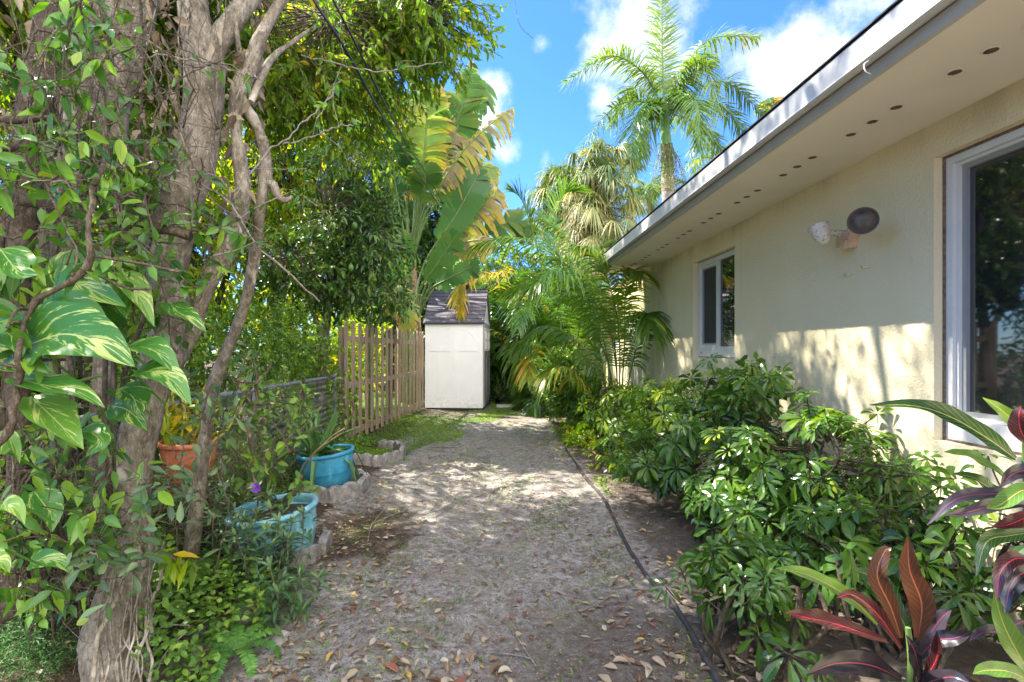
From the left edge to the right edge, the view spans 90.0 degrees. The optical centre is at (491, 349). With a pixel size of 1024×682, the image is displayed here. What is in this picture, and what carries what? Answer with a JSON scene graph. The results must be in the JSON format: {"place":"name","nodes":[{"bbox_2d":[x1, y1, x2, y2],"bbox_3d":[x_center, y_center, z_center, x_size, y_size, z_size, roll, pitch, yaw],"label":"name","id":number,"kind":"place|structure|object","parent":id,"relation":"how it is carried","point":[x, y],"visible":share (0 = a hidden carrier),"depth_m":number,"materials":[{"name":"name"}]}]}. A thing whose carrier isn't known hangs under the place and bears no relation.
{"place":"outdoors","nodes":[
{"label":"outdoors","id":0,"kind":"place"},
{"bbox_2d":[0,0,895,353],"label":"sky","id":1,"kind":"structure","parent":0,"point":[549,122],"materials":[{"name":"blue"}]},
{"bbox_2d":[0,354,1019,681],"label":"ground","id":2,"kind":"structure","parent":0,"point":[966,658],"depth_m":2.96,"materials":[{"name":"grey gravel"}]},
{"bbox_2d":[0,597,81,681],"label":"asparagus fern","id":3,"kind":"object","parent":2,"relation":"on","point":[9,635],"visible":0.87,"depth_m":2.09,"materials":[{"name":"green plant"}]},
{"bbox_2d":[0,0,192,654],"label":"ficus tree","id":4,"kind":"object","parent":2,"relation":"on","point":[23,223],"visible":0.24,"depth_m":2.29,"materials":[{"name":"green plant"}]},
{"bbox_2d":[0,98,133,365],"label":"climbing vine","id":5,"kind":"object","parent":4,"relation":"attached to","point":[11,286],"visible":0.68,"depth_m":1.66,"materials":[{"name":"green plant"}]},
{"bbox_2d":[0,0,161,190],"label":"climbing vine","id":6,"kind":"object","parent":4,"relation":"attached to","point":[65,20],"visible":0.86,"depth_m":1.73,"materials":[{"name":"green plant"}]},
{"bbox_2d":[0,181,205,500],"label":"leafy tree","id":7,"kind":"object","parent":2,"relation":"on","point":[47,239],"depth_m":3.77,"materials":[{"name":"green plant"}]},
{"bbox_2d":[0,247,218,512],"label":"leafy shrub","id":8,"kind":"object","parent":2,"relation":"on","point":[130,311],"visible":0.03,"depth_m":3.82,"materials":[{"name":"green plant"}]},
{"bbox_2d":[0,0,229,521],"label":"ficus tree","id":9,"kind":"object","parent":2,"relation":"on","point":[151,108],"visible":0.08,"depth_m":3.32,"materials":[{"name":"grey plant"}]},
{"bbox_2d":[0,95,256,366],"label":"leafy tree","id":10,"kind":"object","parent":2,"relation":"on","point":[197,273],"visible":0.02,"depth_m":6.41,"materials":[{"name":"green plant"}]},
{"bbox_2d":[0,0,270,604],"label":"stem thicket","id":11,"kind":"object","parent":2,"relation":"on","point":[54,248],"visible":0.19,"depth_m":2.71,"materials":[{"name":"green plant"}]},
{"bbox_2d":[63,384,226,620],"bbox_3d":[-1.274,0.537,1.775,0.596,0.822,0.452,0,0,0],"label":"sapling","id":12,"kind":"object","parent":2,"relation":"on","point":[132,558],"visible":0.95,"depth_m":1.81,"materials":[{"name":"green plant"}]},
{"bbox_2d":[155,525,199,591],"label":"weed shoot","id":13,"kind":"object","parent":2,"relation":"on","point":[174,571],"visible":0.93,"depth_m":1.96,"materials":[{"name":"yellow plant"}]},
{"bbox_2d":[58,427,299,611],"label":"dry grass","id":14,"kind":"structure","parent":2,"relation":"on","point":[216,476],"depth_m":3.52,"materials":[{"name":"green plant"}]},
{"bbox_2d":[84,0,283,576],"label":"ficus tree","id":15,"kind":"object","parent":2,"relation":"on","point":[97,367],"visible":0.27,"depth_m":2.87,"materials":[{"name":"grey plant"}]},
{"bbox_2d":[0,405,374,594],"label":"undergrowth","id":16,"kind":"object","parent":2,"relation":"on","point":[298,469],"visible":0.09,"depth_m":5.12,"materials":[{"name":"green plant"}]},
{"bbox_2d":[39,374,336,621],"bbox_3d":[-2.140,0.824,4.667,0.066,1.052,4.733,0,0,0],"label":"chain link fence","id":17,"kind":"object","parent":2,"relation":"on","point":[238,392],"visible":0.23,"depth_m":4.85,"materials":[{"name":"metal"}]},
{"bbox_2d":[213,362,345,508],"bbox_3d":[-1.927,0.714,4.321,1.047,1.200,1.518,0,0,0],"label":"creeper","id":18,"kind":"object","parent":17,"relation":"attached to","point":[257,440],"visible":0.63,"depth_m":4.17,"materials":[{"name":"green plant"}]},
{"bbox_2d":[296,334,360,443],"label":"creeper","id":19,"kind":"object","parent":17,"relation":"attached to","point":[323,360],"visible":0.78,"depth_m":6.63,"materials":[{"name":"green plant"}]},
{"bbox_2d":[164,475,213,558],"bbox_3d":[-1.982,1.109,3.348,0.300,0.534,0.294,0,0,0],"label":"tree stump","id":20,"kind":"object","parent":2,"relation":"on","point":[184,503],"visible":0.23,"depth_m":3.24,"materials":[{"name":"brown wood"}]},
{"bbox_2d":[157,435,217,483],"bbox_3d":[-1.975,0.718,3.343,0.358,0.272,0.358,0,0,0],"label":"flower pot","id":21,"kind":"object","parent":20,"relation":"on","point":[167,455],"visible":0.45,"depth_m":3.20,"materials":[{"name":"ceramic"}]},
{"bbox_2d":[160,384,246,447],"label":"potted canes","id":22,"kind":"object","parent":21,"relation":"in","point":[174,422],"visible":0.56,"depth_m":3.35,"materials":[{"name":"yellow plant"}]},
{"bbox_2d":[86,527,297,681],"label":"weeds","id":23,"kind":"object","parent":2,"relation":"on","point":[177,607],"visible":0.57,"depth_m":2.32,"materials":[{"name":"green plant"}]},
{"bbox_2d":[175,642,211,681],"bbox_3d":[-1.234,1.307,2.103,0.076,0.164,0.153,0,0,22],"label":"fallen log","id":24,"kind":"object","parent":2,"relation":"on","point":[204,646],"visible":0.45,"depth_m":2.11,"materials":[{"name":"brown plant"}]},
{"bbox_2d":[76,284,336,468],"bbox_3d":[-2.838,0.293,5.637,1.430,2.172,3.712,0,0,7],"label":"leafy shrub","id":25,"kind":"object","parent":2,"relation":"on","point":[269,349],"visible":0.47,"depth_m":5.95,"materials":[{"name":"green plant"}]},
{"bbox_2d":[166,338,257,574],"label":"sapling","id":26,"kind":"object","parent":2,"relation":"on","point":[227,419],"visible":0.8,"depth_m":2.50,"materials":[{"name":"green plant"}]},
{"bbox_2d":[1,0,427,302],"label":"shade tree","id":27,"kind":"object","parent":2,"relation":"on","point":[329,12],"visible":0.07,"depth_m":6.15,"materials":[{"name":"green plant"}]},
{"bbox_2d":[176,467,282,578],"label":"ruellia plant","id":28,"kind":"object","parent":2,"relation":"on","point":[255,487],"visible":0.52,"depth_m":3.09,"materials":[{"name":"green plant"}]},
{"bbox_2d":[185,622,284,681],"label":"fern","id":29,"kind":"object","parent":2,"relation":"on","point":[247,643],"visible":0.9,"depth_m":2.24,"materials":[{"name":"green plant"}]},
{"bbox_2d":[122,106,361,407],"bbox_3d":[-4.292,-1.474,8.334,4.474,5.771,2.735,0,0,-30],"label":"leafy tree","id":30,"kind":"object","parent":2,"relation":"on","point":[298,176],"visible":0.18,"depth_m":8.38,"materials":[{"name":"green plant"}]},
{"bbox_2d":[177,499,321,602],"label":"ruellia plant","id":31,"kind":"object","parent":2,"relation":"on","point":[286,561],"visible":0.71,"depth_m":2.87,"materials":[{"name":"green plant"}]},
{"bbox_2d":[5,0,509,681],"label":"ficus tree","id":32,"kind":"object","parent":2,"relation":"on","point":[297,82],"visible":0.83,"depth_m":2.80,"materials":[{"name":"grey plant"}]},
{"bbox_2d":[0,385,171,675],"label":"climbing vine","id":33,"kind":"object","parent":32,"relation":"attached to","point":[14,468],"visible":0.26,"depth_m":2.12,"materials":[{"name":"green plant"}]},
{"bbox_2d":[0,431,173,615],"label":"climbing vine","id":34,"kind":"object","parent":32,"relation":"attached to","point":[79,523],"visible":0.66,"depth_m":1.88,"materials":[{"name":"green plant"}]},
{"bbox_2d":[0,94,178,446],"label":"climbing vine","id":35,"kind":"object","parent":32,"relation":"attached to","point":[20,337],"visible":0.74,"depth_m":1.60,"materials":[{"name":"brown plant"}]},
{"bbox_2d":[0,366,180,641],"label":"climbing vine","id":36,"kind":"object","parent":32,"relation":"attached to","point":[51,454],"visible":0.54,"depth_m":1.87,"materials":[{"name":"green plant"}]},
{"bbox_2d":[1,104,193,289],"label":"climbing vine","id":37,"kind":"object","parent":32,"relation":"attached to","point":[113,174],"visible":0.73,"depth_m":1.84,"materials":[{"name":"green plant"}]},
{"bbox_2d":[0,246,206,600],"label":"variegated vine","id":38,"kind":"object","parent":32,"relation":"attached to","point":[76,320],"visible":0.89,"depth_m":1.64,"materials":[{"name":"green plant"}]},
{"bbox_2d":[0,0,262,291],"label":"climbing vine","id":39,"kind":"object","parent":32,"relation":"attached to","point":[139,86],"visible":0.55,"depth_m":1.97,"materials":[{"name":"green plant"}]},
{"bbox_2d":[119,531,191,681],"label":"climbing vine","id":40,"kind":"object","parent":32,"relation":"attached to","point":[152,630],"visible":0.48,"depth_m":2.07,"materials":[{"name":"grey plant"}]},
{"bbox_2d":[71,91,260,359],"bbox_3d":[-1.303,-0.466,2.061,0.618,1.041,0.504,0,0,-34],"label":"climbing vine","id":41,"kind":"object","parent":32,"relation":"attached to","point":[194,206],"visible":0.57,"depth_m":2.02,"materials":[{"name":"green plant"}]},
{"bbox_2d":[109,11,441,301],"bbox_3d":[-0.966,-1.085,2.638,0.664,1.743,1.639,0,0,32],"label":"climbing vine","id":42,"kind":"object","parent":32,"relation":"attached to","point":[218,180],"visible":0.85,"depth_m":2.22,"materials":[{"name":"green plant"}]},
{"bbox_2d":[312,0,440,207],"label":"power cable","id":43,"kind":"object","parent":32,"relation":"hanging from","point":[346,52],"visible":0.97,"depth_m":3.35,"materials":[{"name":"black rubber"}]},
{"bbox_2d":[332,0,443,204],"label":"power cable","id":44,"kind":"object","parent":32,"relation":"attached to","point":[351,35],"visible":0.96,"depth_m":3.52,"materials":[{"name":"black rubber"}]},
{"bbox_2d":[237,630,291,676],"bbox_3d":[-1.000,1.381,2.268,0.121,0.119,0.320,0,0,11],"label":"block","id":45,"kind":"object","parent":2,"relation":"on","point":[280,640],"visible":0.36,"depth_m":2.30,"materials":[{"name":"concrete"}]},
{"bbox_2d":[220,573,317,625],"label":"fern","id":46,"kind":"object","parent":2,"relation":"on","point":[255,594],"visible":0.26,"depth_m":2.63,"materials":[{"name":"green plant"}]},
{"bbox_2d":[224,493,318,568],"bbox_3d":[-1.370,1.140,3.202,0.555,0.391,0.517,0,0,0],"label":"flower pot","id":47,"kind":"object","parent":2,"relation":"on","point":[308,502],"visible":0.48,"depth_m":3.13,"materials":[{"name":"ceramic"}]},
{"bbox_2d":[225,363,325,508],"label":"potted shrub","id":48,"kind":"object","parent":47,"relation":"in","point":[254,459],"visible":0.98,"depth_m":3.27,"materials":[{"name":"green plant"}]},
{"bbox_2d":[201,1,379,415],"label":"leafy tree","id":49,"kind":"object","parent":2,"relation":"on","point":[298,220],"depth_m":9.81,"materials":[{"name":"green plant"}]},
{"bbox_2d":[248,554,341,638],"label":"ruellia plant","id":50,"kind":"object","parent":2,"relation":"on","point":[276,587],"visible":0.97,"depth_m":2.52,"materials":[{"name":"green plant"}]},
{"bbox_2d":[282,543,320,573],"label":"edging block","id":51,"kind":"structure","parent":2,"relation":"on","point":[314,549],"depth_m":3.16,"materials":[{"name":"concrete"}]},
{"bbox_2d":[317,530,332,555],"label":"edging block","id":52,"kind":"structure","parent":2,"relation":"on","point":[325,541],"depth_m":3.36,"materials":[{"name":"concrete"}]},
{"bbox_2d":[253,307,397,430],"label":"leafy shrub","id":53,"kind":"object","parent":2,"relation":"on","point":[334,356],"visible":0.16,"depth_m":9.27,"materials":[{"name":"green plant"}]},
{"bbox_2d":[296,444,354,488],"bbox_3d":[-1.555,1.126,4.806,0.525,0.415,0.528,0,0,0],"label":"flower pot","id":54,"kind":"object","parent":2,"relation":"on","point":[332,470],"visible":0.66,"depth_m":4.62,"materials":[{"name":"teal plastic"}]},
{"bbox_2d":[263,407,369,487],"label":"aloe plant","id":55,"kind":"object","parent":54,"relation":"in","point":[315,445],"visible":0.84,"depth_m":4.71,"materials":[{"name":"green plant"}]},
{"bbox_2d":[228,110,429,433],"bbox_3d":[-2.258,-0.870,7.454,2.816,5.126,1.954,0,0,-17],"label":"citrus tree","id":56,"kind":"object","parent":2,"relation":"on","point":[350,237],"visible":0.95,"depth_m":7.24,"materials":[{"name":"green plant"}]},
{"bbox_2d":[197,189,465,371],"bbox_3d":[-5.769,-2.314,19.631,11.811,7.521,5.108,0,0,-18],"label":"leafy tree","id":57,"kind":"object","parent":2,"relation":"on","point":[289,315],"visible":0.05,"depth_m":18.16,"materials":[{"name":"green plant"}]},
{"bbox_2d":[327,481,358,503],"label":"edging block","id":58,"kind":"structure","parent":2,"relation":"on","point":[346,491],"depth_m":4.50,"materials":[{"name":"concrete"}]},
{"bbox_2d":[353,453,372,466],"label":"edging block","id":59,"kind":"structure","parent":2,"relation":"on","point":[366,459],"depth_m":5.83,"materials":[{"name":"concrete"}]},
{"bbox_2d":[226,388,523,464],"bbox_3d":[-1.010,1.317,11.499,5.041,0.172,11.055,0,0,0],"label":"ground cover","id":60,"kind":"object","parent":2,"relation":"on","point":[433,426],"visible":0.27,"depth_m":8.90,"materials":[{"name":"green plant"}]},
{"bbox_2d":[335,284,421,419],"bbox_3d":[-2.068,0.007,9.441,1.675,2.687,0.983,0,0,0],"label":"young banana","id":61,"kind":"object","parent":2,"relation":"on","point":[411,323],"visible":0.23,"depth_m":9.35,"materials":[{"name":"green plant"}]},
{"bbox_2d":[338,321,423,440],"bbox_3d":[-1.820,0.469,9.214,0.160,1.763,4.410,0,0,7],"label":"picket fence","id":62,"kind":"object","parent":2,"relation":"on","point":[388,340],"visible":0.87,"depth_m":8.55,"materials":[{"name":"brown wood"}]},
{"bbox_2d":[372,450,401,466],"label":"edging block","id":63,"kind":"structure","parent":2,"relation":"on","point":[394,456],"depth_m":6.04,"materials":[{"name":"concrete"}]},
{"bbox_2d":[331,189,452,388],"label":"leafy tree","id":64,"kind":"object","parent":2,"relation":"on","point":[428,240],"visible":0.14,"depth_m":14.69,"materials":[{"name":"green plant"}]},
{"bbox_2d":[307,61,514,402],"bbox_3d":[-2.300,-2.932,12.306,5.688,8.597,2.157,0,0,0],"label":"travellers palm","id":65,"kind":"object","parent":2,"relation":"on","point":[450,142],"visible":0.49,"depth_m":11.96,"materials":[{"name":"green plant"}]},
{"bbox_2d":[423,289,490,409],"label":"garden shed","id":66,"kind":"structure","parent":2,"relation":"on","point":[457,365],"depth_m":11.44,"materials":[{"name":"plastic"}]},
{"bbox_2d":[483,323,489,406],"bbox_3d":[-0.115,0.347,11.882,0.099,1.885,0.805,0,0,4],"label":"door","id":67,"kind":"structure","parent":66,"relation":"in","point":[485,359],"depth_m":11.66,"materials":[{"name":"white wood"}]},
{"bbox_2d":[487,325,489,402],"bbox_3d":[-0.082,0.347,12.657,0.044,1.885,0.775,0,0,4],"label":"door","id":68,"kind":"structure","parent":66,"relation":"in","point":[488,327],"depth_m":12.65,"materials":[{"name":"white wood"}]},
{"bbox_2d":[379,165,538,403],"bbox_3d":[-0.642,-1.473,11.758,3.662,5.663,2.054,0,0,0],"label":"banana plant","id":69,"kind":"object","parent":2,"relation":"on","point":[461,228],"visible":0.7,"depth_m":11.90,"materials":[{"name":"green plant"}]},
{"bbox_2d":[258,415,668,681],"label":"seedlings","id":70,"kind":"object","parent":2,"relation":"on","point":[329,642],"visible":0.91,"depth_m":3.14,"materials":[{"name":"green plant"}]},
{"bbox_2d":[337,266,606,388],"bbox_3d":[0.269,-0.189,16.452,8.913,4.032,7.649,0,0,21],"label":"areca palm","id":71,"kind":"object","parent":2,"relation":"on","point":[502,314],"visible":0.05,"depth_m":14.22,"materials":[{"name":"green plant"}]},
{"bbox_2d":[164,431,802,681],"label":"bark debris","id":72,"kind":"object","parent":2,"relation":"on","point":[347,613],"visible":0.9,"depth_m":2.74,"materials":[{"name":"brown plant"}]},
{"bbox_2d":[374,257,600,374],"bbox_3d":[0.600,-0.465,15.243,8.430,3.975,7.808,0,0,0],"label":"areca palm","id":73,"kind":"object","parent":2,"relation":"on","point":[424,311],"visible":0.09,"depth_m":13.65,"materials":[{"name":"green plant"}]},
{"bbox_2d":[393,309,583,395],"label":"areca palm","id":74,"kind":"object","parent":2,"relation":"on","point":[507,365],"visible":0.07,"depth_m":12.82,"materials":[{"name":"green plant"}]},
{"bbox_2d":[490,351,512,399],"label":"areca palm","id":75,"kind":"object","parent":2,"relation":"on","point":[500,381],"visible":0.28,"depth_m":13.83,"materials":[{"name":"green plant"}]},
{"bbox_2d":[436,237,567,308],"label":"leafy tree","id":76,"kind":"object","parent":2,"relation":"on","point":[492,265],"visible":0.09,"depth_m":19.11,"materials":[{"name":"green plant"}]},
{"bbox_2d":[446,215,558,322],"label":"yellowing palm","id":77,"kind":"object","parent":2,"relation":"on","point":[457,297],"visible":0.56,"depth_m":11.52,"materials":[{"name":"yellow plant"}]},
{"bbox_2d":[421,302,583,396],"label":"areca palm","id":78,"kind":"object","parent":2,"relation":"on","point":[500,330],"visible":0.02,"depth_m":14.45,"materials":[{"name":"green plant"}]},
{"bbox_2d":[424,298,600,392],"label":"areca palm","id":79,"kind":"object","parent":2,"relation":"on","point":[525,370],"visible":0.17,"depth_m":11.28,"materials":[{"name":"green plant"}]},
{"bbox_2d":[36,413,1013,681],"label":"leaf litter","id":80,"kind":"object","parent":2,"relation":"on","point":[548,645],"visible":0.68,"depth_m":2.84,"materials":[{"name":"brown plant"}]},
{"bbox_2d":[508,380,554,418],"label":"areca palm","id":81,"kind":"object","parent":2,"relation":"on","point":[533,409],"visible":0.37,"depth_m":10.71,"materials":[{"name":"green plant"}]},
{"bbox_2d":[472,274,598,364],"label":"areca palm","id":82,"kind":"object","parent":2,"relation":"on","point":[490,278],"visible":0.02,"depth_m":16.15,"materials":[{"name":"green plant"}]},
{"bbox_2d":[496,322,605,409],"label":"areca palm","id":83,"kind":"object","parent":2,"relation":"on","point":[575,347],"visible":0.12,"depth_m":11.55,"materials":[{"name":"green plant"}]},
{"bbox_2d":[519,159,587,303],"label":"fan palm","id":84,"kind":"object","parent":2,"relation":"on","point":[539,191],"visible":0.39,"depth_m":17.11,"materials":[{"name":"green plant"}]},
{"bbox_2d":[497,174,617,365],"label":"areca palm","id":85,"kind":"object","parent":2,"relation":"on","point":[544,320],"visible":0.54,"depth_m":11.64,"materials":[{"name":"green plant"}]},
{"bbox_2d":[461,215,674,403],"bbox_3d":[1.111,-0.383,7.754,3.088,3.526,3.335,0,0,0],"label":"areca palm","id":86,"kind":"object","parent":2,"relation":"on","point":[644,322],"visible":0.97,"depth_m":7.34,"materials":[{"name":"green plant"}]},
{"bbox_2d":[532,344,623,437],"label":"leafy shrub","id":87,"kind":"object","parent":2,"relation":"on","point":[566,402],"visible":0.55,"depth_m":8.39,"materials":[{"name":"green plant"}]},
{"bbox_2d":[530,134,649,289],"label":"sabal palm","id":88,"kind":"object","parent":2,"relation":"on","point":[588,221],"visible":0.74,"depth_m":15.29,"materials":[{"name":"green plant"}]},
{"bbox_2d":[555,373,653,474],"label":"leafy shrub","id":89,"kind":"object","parent":2,"relation":"on","point":[571,434],"visible":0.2,"depth_m":6.74,"materials":[{"name":"green plant"}]},
{"bbox_2d":[575,375,650,455],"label":"umbrella shrub","id":90,"kind":"object","parent":2,"relation":"on","point":[606,404],"visible":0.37,"depth_m":6.52,"materials":[{"name":"green plant"}]},
{"bbox_2d":[545,412,698,495],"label":"plant","id":91,"kind":"object","parent":2,"relation":"on","point":[604,478],"visible":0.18,"depth_m":6.57,"materials":[{"name":"green plant"}]},
{"bbox_2d":[552,418,721,681],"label":"hose","id":92,"kind":"object","parent":2,"relation":"on","point":[714,674],"visible":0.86,"depth_m":2.77,"materials":[{"name":"black rubber"}]},
{"bbox_2d":[617,175,676,220],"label":"feather palm","id":93,"kind":"object","parent":2,"relation":"on","point":[649,197],"visible":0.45,"depth_m":23.46,"materials":[{"name":"green plant"}]},
{"bbox_2d":[589,369,706,482],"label":"umbrella shrub","id":94,"kind":"object","parent":2,"relation":"on","point":[674,390],"visible":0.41,"depth_m":5.30,"materials":[{"name":"green plant"}]},
{"bbox_2d":[557,0,768,201],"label":"royal palm","id":95,"kind":"object","parent":2,"relation":"on","point":[676,100],"visible":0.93,"depth_m":19.80,"materials":[{"name":"green plant"}]},
{"bbox_2d":[680,138,735,178],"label":"feather palm","id":96,"kind":"object","parent":2,"relation":"on","point":[690,164],"visible":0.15,"depth_m":25.28,"materials":[{"name":"green plant"}]},
{"bbox_2d":[593,353,824,541],"bbox_3d":[1.587,0.704,3.975,1.483,1.355,1.551,0,0,0],"label":"umbrella shrub","id":97,"kind":"object","parent":2,"relation":"on","point":[731,400],"visible":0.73,"depth_m":3.69,"materials":[{"name":"green plant"}]},
{"bbox_2d":[647,515,838,681],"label":"umbrella shrub","id":98,"kind":"object","parent":2,"relation":"on","point":[752,588],"visible":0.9,"depth_m":2.21,"materials":[{"name":"green plant"}]},
{"bbox_2d":[593,0,1023,635],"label":"house","id":99,"kind":"structure","parent":2,"relation":"on","point":[905,118],"depth_m":2.89,"materials":[{"name":"beige paint"}]},
{"bbox_2d":[698,248,734,358],"bbox_3d":[2.446,-0.457,5.460,0.088,1.094,1.019,0,0,0],"label":"window","id":100,"kind":"structure","parent":99,"relation":"in","point":[716,275],"depth_m":5.46,"materials":[{"name":"white plastic"}]},
{"bbox_2d":[808,207,879,247],"bbox_3d":[2.206,-0.739,3.140,0.287,0.177,0.522,0,0,0],"label":"floodlight","id":101,"kind":"object","parent":99,"relation":"attached to","point":[863,220],"visible":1,"depth_m":3.27,"materials":[{"name":"beige plastic"}]},
{"bbox_2d":[942,123,1023,455],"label":"window","id":102,"kind":"structure","parent":99,"relation":"in","point":[983,181],"depth_m":2.55,"materials":[{"name":"white plastic"}]},
{"bbox_2d":[680,390,977,584],"bbox_3d":[1.795,0.805,2.917,1.347,1.154,1.130,0,0,0],"label":"umbrella shrub","id":103,"kind":"object","parent":2,"relation":"on","point":[730,504],"visible":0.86,"depth_m":2.78,"materials":[{"name":"green plant"}]},
{"bbox_2d":[776,536,972,681],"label":"ti plant","id":104,"kind":"object","parent":2,"relation":"on","point":[931,633],"visible":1,"depth_m":1.56,"materials":[{"name":"red plant"}]},
{"bbox_2d":[782,449,1023,668],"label":"umbrella shrub","id":105,"kind":"object","parent":2,"relation":"on","point":[919,532],"visible":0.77,"depth_m":2.14,"materials":[{"name":"green plant"}]},
{"bbox_2d":[870,397,1023,681],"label":"ti plant","id":106,"kind":"object","parent":2,"relation":"on","point":[1008,576],"visible":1,"depth_m":1.37,"materials":[{"name":"green plant"}]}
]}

